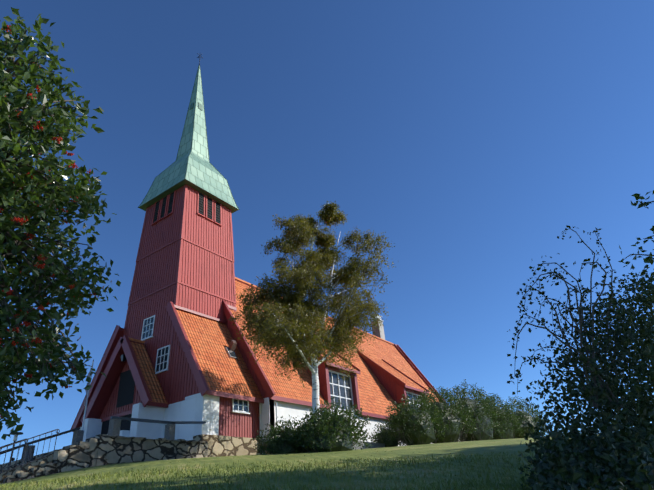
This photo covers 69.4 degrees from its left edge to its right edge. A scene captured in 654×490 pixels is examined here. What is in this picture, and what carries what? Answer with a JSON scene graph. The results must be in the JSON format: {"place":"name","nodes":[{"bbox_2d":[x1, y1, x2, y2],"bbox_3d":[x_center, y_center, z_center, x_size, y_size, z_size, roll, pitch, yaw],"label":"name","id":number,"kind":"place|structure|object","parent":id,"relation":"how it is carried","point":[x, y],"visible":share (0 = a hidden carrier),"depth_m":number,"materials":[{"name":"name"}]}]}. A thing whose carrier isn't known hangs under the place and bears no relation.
{"place":"outdoors","nodes":[
{"label":"outdoors","id":0,"kind":"place"},
{"bbox_2d":[0,7,120,439],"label":"rowan tree","id":1,"kind":"object","parent":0,"point":[35,207],"depth_m":4.86,"materials":[{"name":"green plant"}]},
{"bbox_2d":[122,184,235,401],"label":"church tower","id":2,"kind":"structure","parent":0,"point":[185,257],"depth_m":31.43,"materials":[{"name":"red wood"}]},
{"bbox_2d":[138,53,239,213],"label":"church spire","id":3,"kind":"structure","parent":2,"relation":"on","point":[192,166],"depth_m":36.30,"materials":[{"name":"green metal"}]},
{"bbox_2d":[0,435,586,489],"bbox_3d":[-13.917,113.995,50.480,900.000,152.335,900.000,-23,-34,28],"label":"lawn","id":4,"kind":"structure","parent":0,"point":[496,447],"depth_m":10.76,"materials":[{"name":"green plant"}]},
{"bbox_2d":[0,416,207,483],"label":"terrace stone wall","id":5,"kind":"structure","parent":4,"relation":"on","point":[115,445],"depth_m":18.97,"materials":[{"name":"stone"}]},
{"bbox_2d":[7,432,22,469],"bbox_3d":[-12.108,8.084,18.135,0.464,1.637,0.464,-23,-34,28],"label":"lamp post disc","id":6,"kind":"object","parent":5,"relation":"on","point":[15,438],"visible":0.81,"depth_m":18.37,"materials":[{"name":"black paint"}]},
{"bbox_2d":[0,429,59,472],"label":"iron stair railing","id":7,"kind":"object","parent":5,"relation":"on","point":[16,442],"visible":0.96,"depth_m":16.93,"materials":[{"name":"grey metal"}]},
{"bbox_2d":[81,360,93,429],"bbox_3d":[-13.431,9.086,26.154,0.117,5.650,0.455,-2,-29,-6],"label":"flagpole","id":8,"kind":"object","parent":5,"relation":"on","point":[86,399],"visible":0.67,"depth_m":26.43,"materials":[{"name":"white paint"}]},
{"bbox_2d":[70,277,443,456],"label":"church building","id":9,"kind":"structure","parent":4,"relation":"on","point":[229,391],"depth_m":27.22,"materials":[{"name":"orange tile"}]},
{"bbox_2d":[253,415,310,454],"bbox_3d":[-1.729,8.476,20.301,2.390,2.152,3.398,-23,-34,28],"label":"bush","id":10,"kind":"object","parent":4,"relation":"on","point":[281,440],"visible":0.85,"depth_m":19.68,"materials":[{"name":"green plant"}]},
{"bbox_2d":[0,444,617,489],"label":"grass blades","id":11,"kind":"object","parent":4,"relation":"on","point":[409,486],"visible":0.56,"depth_m":7.53,"materials":[{"name":"green plant"}]},
{"bbox_2d":[295,397,371,452],"bbox_3d":[0.195,7.875,19.762,2.960,2.907,3.863,-23,-34,28],"label":"bush","id":12,"kind":"object","parent":4,"relation":"on","point":[327,431],"visible":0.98,"depth_m":19.05,"materials":[{"name":"green plant"}]},
{"bbox_2d":[353,441,384,449],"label":"concrete block wall","id":13,"kind":"structure","parent":4,"relation":"on","point":[377,445],"depth_m":27.55,"materials":[{"name":"grey concrete"}]},
{"bbox_2d":[369,420,403,446],"bbox_3d":[4.108,13.028,31.744,2.484,2.414,3.042,-23,-34,28],"label":"bush","id":14,"kind":"object","parent":4,"relation":"on","point":[380,438],"visible":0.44,"depth_m":31.18,"materials":[{"name":"green plant"}]},
{"bbox_2d":[382,392,448,445],"bbox_3d":[5.346,11.221,29.403,3.771,3.893,4.766,-23,-34,28],"label":"bush","id":15,"kind":"object","parent":4,"relation":"on","point":[409,425],"visible":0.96,"depth_m":28.55,"materials":[{"name":"green plant"}]},
{"bbox_2d":[413,386,476,443],"bbox_3d":[7.813,11.910,32.108,4.276,4.941,6.249,-23,-34,28],"label":"bush","id":16,"kind":"object","parent":4,"relation":"on","point":[453,417],"visible":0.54,"depth_m":31.40,"materials":[{"name":"green plant"}]},
{"bbox_2d":[441,379,505,441],"bbox_3d":[10.848,13.043,35.437,4.600,5.701,6.332,-23,-34,28],"label":"bush","id":17,"kind":"object","parent":4,"relation":"on","point":[484,423],"visible":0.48,"depth_m":34.29,"materials":[{"name":"green plant"}]},
{"bbox_2d":[468,391,523,439],"bbox_3d":[13.374,14.495,38.260,4.636,5.658,6.630,-23,-34,28],"label":"bush","id":18,"kind":"object","parent":4,"relation":"on","point":[509,418],"visible":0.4,"depth_m":37.15,"materials":[{"name":"green plant"}]},
{"bbox_2d":[502,396,548,438],"bbox_3d":[17.029,15.798,40.997,4.587,5.218,7.158,-23,-34,28],"label":"bush","id":19,"kind":"object","parent":4,"relation":"on","point":[525,416],"visible":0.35,"depth_m":39.71,"materials":[{"name":"green plant"}]},
{"bbox_2d":[507,225,653,489],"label":"bush","id":20,"kind":"object","parent":4,"relation":"on","point":[595,455],"visible":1,"depth_m":5.23,"materials":[{"name":"green plant"}]},
{"bbox_2d":[618,190,653,269],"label":"tree branch","id":21,"kind":"object","parent":20,"relation":"attached to","point":[649,258],"visible":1,"depth_m":4.75,"materials":[{"name":"green plant"}]},
{"bbox_2d":[229,201,395,418],"bbox_3d":[-0.429,2.952,24.163,10.204,14.374,8.262,13,-34,-30],"label":"birch tree","id":22,"kind":"object","parent":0,"point":[292,245],"depth_m":23.04,"materials":[{"name":"green plant"}]},
{"bbox_2d":[0,0,653,463],"label":"sky","id":23,"kind":"structure","parent":0,"point":[470,134],"materials":[{"name":"blue"}]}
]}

